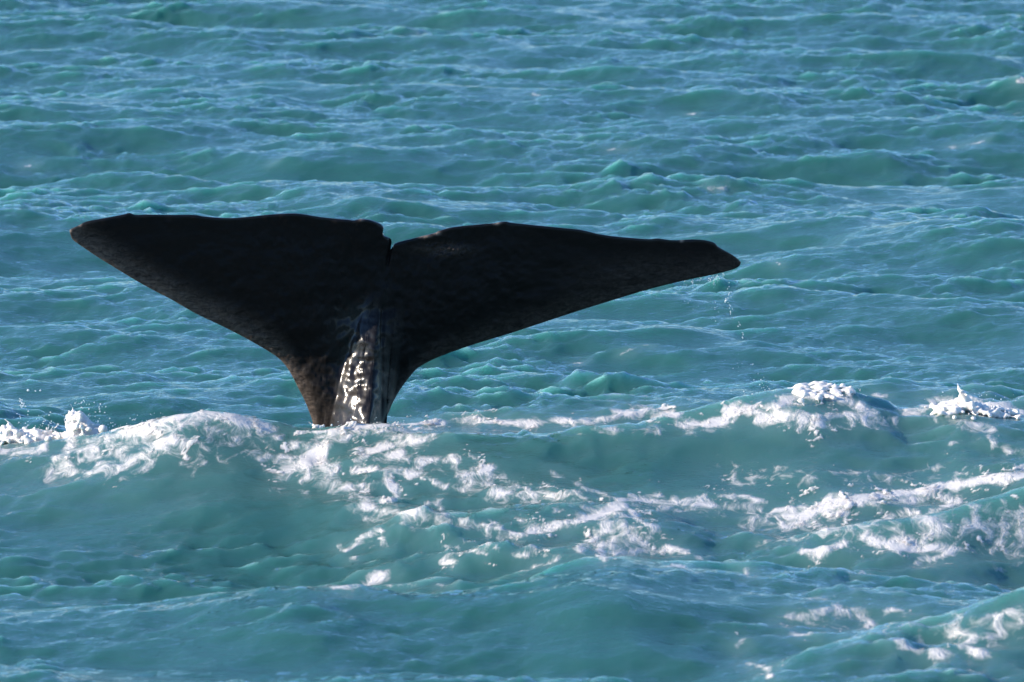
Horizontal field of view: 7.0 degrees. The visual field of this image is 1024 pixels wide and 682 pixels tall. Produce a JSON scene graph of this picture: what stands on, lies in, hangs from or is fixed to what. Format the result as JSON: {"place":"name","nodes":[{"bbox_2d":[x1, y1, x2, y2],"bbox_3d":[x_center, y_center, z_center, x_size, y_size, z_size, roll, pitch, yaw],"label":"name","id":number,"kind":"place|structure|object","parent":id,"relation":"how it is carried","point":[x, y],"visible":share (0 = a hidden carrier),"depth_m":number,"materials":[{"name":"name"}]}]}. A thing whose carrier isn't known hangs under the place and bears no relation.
{"place":"outdoors","nodes":[
{"label":"outdoors","id":0,"kind":"place"},
{"bbox_2d":[0,0,1023,681],"bbox_3d":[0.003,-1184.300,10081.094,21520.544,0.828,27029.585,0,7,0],"label":"sea","id":1,"kind":"structure","parent":0,"point":[842,180],"depth_m":54.56,"materials":[{"name":"teal liquid"}]},
{"bbox_2d":[0,419,57,444],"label":"splash","id":2,"kind":"object","parent":1,"relation":"on","point":[24,435],"visible":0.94,"depth_m":49.76,"materials":[{"name":"white liquid"}]},
{"bbox_2d":[45,405,109,440],"bbox_3d":[-2.566,0.532,49.851,0.441,0.342,0.586,-1,7,-5],"label":"splash","id":3,"kind":"object","parent":1,"relation":"on","point":[76,421],"visible":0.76,"depth_m":49.72,"materials":[{"name":"white liquid"}]},
{"bbox_2d":[19,389,154,420],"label":"water drops","id":4,"kind":"object","parent":1,"relation":"on","point":[40,390],"visible":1,"depth_m":49.95,"materials":[{"name":"white liquid"}]},
{"bbox_2d":[309,422,324,427],"bbox_3d":[-1.153,0.501,49.879,0.077,0.097,0.485,1,7,7],"label":"splash","id":5,"kind":"object","parent":1,"relation":"on","point":[315,426],"visible":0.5,"depth_m":49.83,"materials":[{"name":"white liquid"}]},
{"bbox_2d":[70,213,740,426],"bbox_3d":[-0.666,0.200,50.424,4.090,2.068,0.881,-3,7,-23],"label":"whale","id":6,"kind":"object","parent":1,"relation":"on","point":[344,321],"visible":0.89,"depth_m":50.18},
{"bbox_2d":[684,273,773,387],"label":"water drops","id":7,"kind":"object","parent":6,"relation":"attached to","point":[726,299],"visible":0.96,"depth_m":50.61,"materials":[{"name":"white liquid"}]},
{"bbox_2d":[6,386,1018,435],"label":"spray drops","id":8,"kind":"object","parent":1,"relation":"on","point":[319,427],"visible":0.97,"depth_m":49.82,"materials":[{"name":"white liquid"}]},
{"bbox_2d":[36,391,1020,674],"bbox_3d":[0.064,1.020,46.539,6.370,0.743,10.858,0,7,0],"label":"sea foam","id":9,"kind":"object","parent":1,"relation":"on","point":[434,421],"visible":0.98,"depth_m":48.75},
{"bbox_2d":[791,381,859,404],"bbox_3d":[1.849,0.317,49.715,0.440,0.137,0.607,0,7,0],"label":"splash","id":10,"kind":"object","parent":1,"relation":"on","point":[802,390],"visible":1,"depth_m":49.67,"materials":[{"name":"white liquid"}]},
{"bbox_2d":[924,383,1023,419],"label":"splash","id":11,"kind":"object","parent":1,"relation":"on","point":[962,402],"visible":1,"depth_m":49.59,"materials":[{"name":"white liquid"}]}
]}

